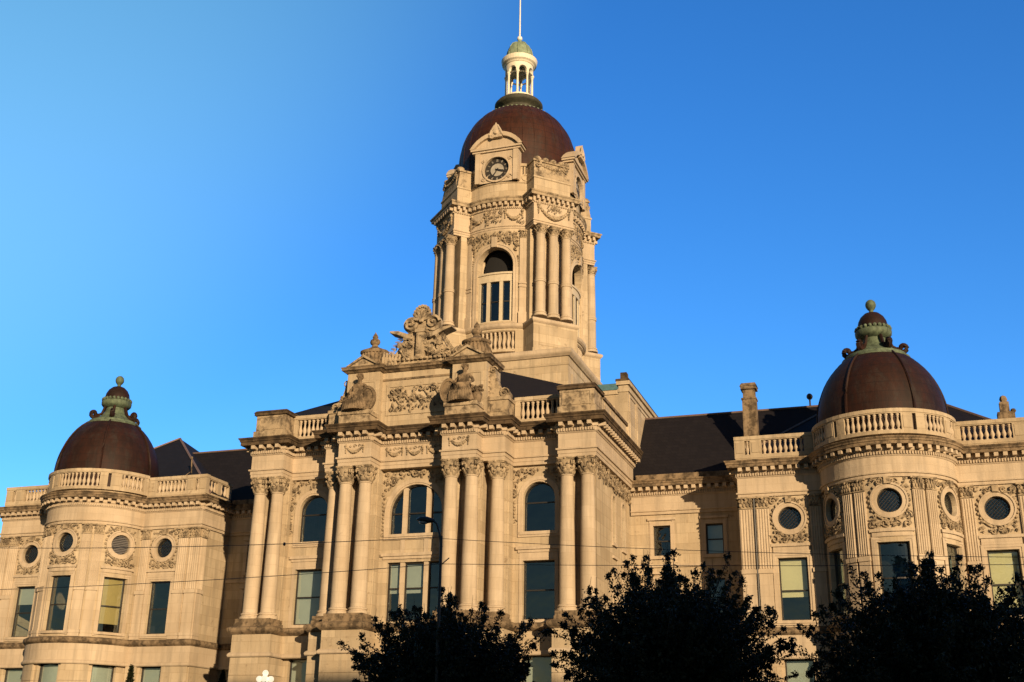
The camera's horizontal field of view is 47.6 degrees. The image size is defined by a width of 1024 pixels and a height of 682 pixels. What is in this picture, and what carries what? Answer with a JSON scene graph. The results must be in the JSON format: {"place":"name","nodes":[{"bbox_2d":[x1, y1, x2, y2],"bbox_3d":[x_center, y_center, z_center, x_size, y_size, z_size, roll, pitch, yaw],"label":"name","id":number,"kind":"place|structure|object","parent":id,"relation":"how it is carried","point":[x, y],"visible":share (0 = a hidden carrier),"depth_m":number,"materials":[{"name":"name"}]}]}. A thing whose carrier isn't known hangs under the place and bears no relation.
{"place":"outdoors","nodes":[
{"label":"outdoors","id":0,"kind":"place"},
{"bbox_2d":[0,0,1023,535],"label":"sky","id":1,"kind":"structure","parent":0,"point":[214,208],"materials":[{"name":"blue"}]},
{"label":"lawn","id":2,"kind":"structure","parent":0,"visible":0},
{"bbox_2d":[125,664,134,681],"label":"conifer","id":3,"kind":"object","parent":2,"relation":"on","point":[130,676],"visible":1,"depth_m":70.44,"materials":[{"name":"green plant"}]},
{"bbox_2d":[218,669,226,681],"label":"conifer","id":4,"kind":"object","parent":2,"relation":"on","point":[222,676],"visible":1,"depth_m":70.94,"materials":[{"name":"green plant"}]},
{"bbox_2d":[256,670,273,681],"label":"globe lamp","id":5,"kind":"object","parent":2,"relation":"on","point":[264,677],"visible":1,"depth_m":59.84,"materials":[{"name":"white glass"}]},
{"bbox_2d":[417,516,448,681],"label":"street lamp","id":6,"kind":"object","parent":2,"relation":"on","point":[424,520],"visible":1,"depth_m":40.12,"materials":[{"name":"black metal"}]},
{"bbox_2d":[0,564,436,589],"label":"overhead wire","id":7,"kind":"object","parent":6,"relation":"attached to","point":[222,579],"visible":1,"depth_m":42.78,"materials":[{"name":"black metal"}]},
{"bbox_2d":[111,537,436,547],"bbox_3d":[-38.844,9.575,52.608,76.800,2.113,0.104,-6,-21,18],"label":"overhead wire","id":8,"kind":"object","parent":6,"relation":"attached to","point":[284,543],"visible":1,"depth_m":42.62,"materials":[{"name":"black metal"}]},
{"bbox_2d":[442,538,985,556],"bbox_3d":[35.078,4.302,28.146,79.181,2.471,0.019,-6,-21,18],"label":"overhead wire","id":9,"kind":"object","parent":6,"relation":"attached to","point":[730,551],"visible":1,"depth_m":37.23,"materials":[{"name":"black metal"}]},
{"bbox_2d":[470,564,1023,565],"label":"overhead wire","id":10,"kind":"object","parent":6,"relation":"attached to","point":[747,565],"visible":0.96,"depth_m":36.90,"materials":[{"name":"black metal"}]},
{"bbox_2d":[336,586,550,681],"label":"tree","id":11,"kind":"object","parent":2,"relation":"on","point":[469,652],"visible":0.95,"depth_m":40.24,"materials":[{"name":"green plant"}]},
{"bbox_2d":[0,0,1023,681],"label":"courthouse","id":12,"kind":"structure","parent":2,"relation":"on","point":[884,458],"depth_m":68.50,"materials":[{"name":"stone"}]},
{"bbox_2d":[4,668,22,681],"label":"window","id":13,"kind":"structure","parent":12,"relation":"in","point":[14,675],"depth_m":77.56,"materials":[{"name":"glass"}]},
{"bbox_2d":[11,587,34,636],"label":"window","id":14,"kind":"structure","parent":12,"relation":"in","point":[26,596],"depth_m":79.28,"materials":[{"name":"glass"}]},
{"bbox_2d":[25,546,37,562],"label":"window","id":15,"kind":"structure","parent":12,"relation":"in","point":[32,547],"depth_m":80.18,"materials":[{"name":"paint"}]},
{"bbox_2d":[38,664,57,681],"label":"window","id":16,"kind":"structure","parent":12,"relation":"in","point":[49,674],"depth_m":73.05,"materials":[{"name":"glass"}]},
{"bbox_2d":[46,576,70,629],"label":"window","id":17,"kind":"structure","parent":12,"relation":"in","point":[55,577],"depth_m":74.63,"materials":[{"name":"paint"}]},
{"bbox_2d":[59,533,72,551],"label":"window","id":18,"kind":"structure","parent":12,"relation":"in","point":[64,535],"depth_m":75.72,"materials":[{"name":"paint"}]},
{"bbox_2d":[90,665,113,681],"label":"window","id":19,"kind":"structure","parent":12,"relation":"in","point":[100,673],"depth_m":73.63,"materials":[{"name":"glass"}]},
{"bbox_2d":[97,577,124,632],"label":"window","id":20,"kind":"structure","parent":12,"relation":"in","point":[109,613],"depth_m":75.17,"materials":[{"name":"paint"}]},
{"bbox_2d":[141,667,160,681],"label":"window","id":21,"kind":"structure","parent":12,"relation":"in","point":[151,674],"depth_m":74.30,"materials":[{"name":"glass"}]},
{"bbox_2d":[146,582,166,633],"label":"window","id":22,"kind":"structure","parent":12,"relation":"in","point":[153,583],"depth_m":75.64,"materials":[{"name":"glass"}]},
{"bbox_2d":[158,539,171,557],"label":"window","id":23,"kind":"structure","parent":12,"relation":"in","point":[165,540],"depth_m":76.90,"materials":[{"name":"paint"}]},
{"bbox_2d":[289,659,306,681],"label":"window","id":24,"kind":"structure","parent":12,"relation":"in","point":[297,667],"depth_m":66.50,"materials":[{"name":"glass"}]},
{"bbox_2d":[293,569,321,624],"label":"window","id":25,"kind":"structure","parent":12,"relation":"in","point":[307,598],"depth_m":67.86,"materials":[{"name":"glass"}]},
{"bbox_2d":[300,496,326,541],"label":"window","id":26,"kind":"structure","parent":12,"relation":"in","point":[310,499],"depth_m":69.44,"materials":[{"name":"paint"}]},
{"bbox_2d":[339,373,375,410],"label":"statue","id":27,"kind":"object","parent":12,"relation":"on","point":[359,395],"visible":1,"depth_m":67.08,"materials":[{"name":"stone"}]},
{"bbox_2d":[386,563,399,621],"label":"window","id":28,"kind":"structure","parent":12,"relation":"in","point":[394,573],"depth_m":65.34,"materials":[{"name":"paint"}]},
{"bbox_2d":[403,562,423,620],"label":"window","id":29,"kind":"structure","parent":12,"relation":"in","point":[414,574],"depth_m":65.01,"materials":[{"name":"paint"}]},
{"bbox_2d":[391,485,441,533],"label":"window","id":30,"kind":"structure","parent":12,"relation":"in","point":[392,518],"depth_m":66.37,"materials":[{"name":"paint"}]},
{"bbox_2d":[427,561,438,618],"bbox_3d":[-4.280,13.856,64.272,0.760,3.230,0.110,-6,-21,18],"label":"window","id":31,"kind":"structure","parent":12,"relation":"in","point":[429,583],"depth_m":64.42,"materials":[{"name":"paint"}]},
{"bbox_2d":[440,363,483,401],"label":"statue","id":32,"kind":"object","parent":12,"relation":"on","point":[461,389],"visible":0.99,"depth_m":65.28,"materials":[{"name":"stone"}]},
{"bbox_2d":[481,284,486,322],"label":"window","id":33,"kind":"structure","parent":12,"relation":"in","point":[482,284],"depth_m":83.62,"materials":[{"name":"paint"}]},
{"bbox_2d":[490,282,499,320],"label":"window","id":34,"kind":"structure","parent":12,"relation":"in","point":[493,282],"depth_m":83.27,"materials":[{"name":"paint"}]},
{"bbox_2d":[503,281,509,319],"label":"window","id":35,"kind":"structure","parent":12,"relation":"in","point":[503,281],"depth_m":82.86,"materials":[{"name":"paint"}]},
{"bbox_2d":[523,656,551,681],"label":"window","id":36,"kind":"structure","parent":12,"relation":"in","point":[541,671],"depth_m":62.09,"materials":[{"name":"glass"}]},
{"bbox_2d":[524,560,554,619],"bbox_3d":[1.543,13.623,63.391,1.860,3.200,0.110,-6,-21,18],"label":"window","id":37,"kind":"structure","parent":12,"relation":"in","point":[525,562],"depth_m":63.58,"materials":[{"name":"paint"}]},
{"bbox_2d":[525,482,554,530],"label":"window","id":38,"kind":"structure","parent":12,"relation":"in","point":[532,486],"depth_m":65.17,"materials":[{"name":"paint"}]},
{"bbox_2d":[654,526,670,555],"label":"window","id":39,"kind":"structure","parent":12,"relation":"in","point":[655,541],"depth_m":69.98,"materials":[{"name":"paint"}]},
{"bbox_2d":[706,523,723,553],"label":"window","id":40,"kind":"structure","parent":12,"relation":"in","point":[714,532],"depth_m":69.07,"materials":[{"name":"glass"}]},
{"bbox_2d":[778,507,800,528],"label":"window","id":41,"kind":"structure","parent":12,"relation":"in","point":[790,508],"depth_m":64.58,"materials":[{"name":"paint"}]},
{"bbox_2d":[779,558,810,619],"bbox_3d":[15.449,13.568,63.322,1.560,3.390,0.190,-6,-21,18],"label":"window","id":42,"kind":"structure","parent":12,"relation":"in","point":[794,582],"depth_m":63.58,"materials":[{"name":"paint"}]},
{"bbox_2d":[785,659,814,681],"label":"window","id":43,"kind":"structure","parent":12,"relation":"in","point":[800,666],"depth_m":61.97,"materials":[{"name":"glass"}]},
{"bbox_2d":[830,499,835,520],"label":"window","id":44,"kind":"structure","parent":12,"relation":"in","point":[832,502],"depth_m":62.76,"materials":[{"name":"paint"}]},
{"bbox_2d":[834,549,844,613],"bbox_3d":[17.441,12.745,61.111,0.176,3.490,1.502,4,-20,-10],"label":"window","id":45,"kind":"structure","parent":12,"relation":"in","point":[835,557],"depth_m":61.84,"materials":[{"name":"paint"}]},
{"bbox_2d":[877,489,900,511],"bbox_3d":[19.546,8.303,60.109,1.228,1.300,0.166,-6,-21,18],"label":"window","id":46,"kind":"structure","parent":12,"relation":"in","point":[884,490],"depth_m":60.11,"materials":[{"name":"paint"}]},
{"bbox_2d":[878,542,911,591],"bbox_3d":[19.512,11.961,58.858,1.502,3.490,0.176,-6,-21,18],"label":"window","id":47,"kind":"structure","parent":12,"relation":"in","point":[907,543],"depth_m":59.21,"materials":[{"name":"paint"}]},
{"bbox_2d":[944,493,951,514],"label":"window","id":48,"kind":"structure","parent":12,"relation":"in","point":[948,499],"depth_m":60.97,"materials":[{"name":"paint"}]},
{"bbox_2d":[947,545,960,593],"bbox_3d":[22.602,12.227,59.458,1.502,3.490,0.176,18,-26,-39],"label":"window","id":49,"kind":"structure","parent":12,"relation":"in","point":[955,548],"depth_m":60.16,"materials":[{"name":"paint"}]},
{"bbox_2d":[984,497,1009,519],"bbox_3d":[25.641,8.886,61.305,1.300,1.300,0.110,-6,-21,18],"label":"window","id":50,"kind":"structure","parent":12,"relation":"in","point":[993,498],"depth_m":61.29,"materials":[{"name":"paint"}]},
{"bbox_2d":[987,550,1023,606],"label":"window","id":51,"kind":"structure","parent":12,"relation":"in","point":[1001,575],"depth_m":60.37,"materials":[{"name":"paint"}]},
{"bbox_2d":[546,543,800,681],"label":"tree","id":52,"kind":"object","parent":2,"relation":"on","point":[669,630],"visible":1,"depth_m":37.68,"materials":[{"name":"green plant"}]},
{"bbox_2d":[782,550,1023,681],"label":"tree","id":53,"kind":"object","parent":2,"relation":"on","point":[927,629],"visible":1,"depth_m":35.31,"materials":[{"name":"green plant"}]}
]}

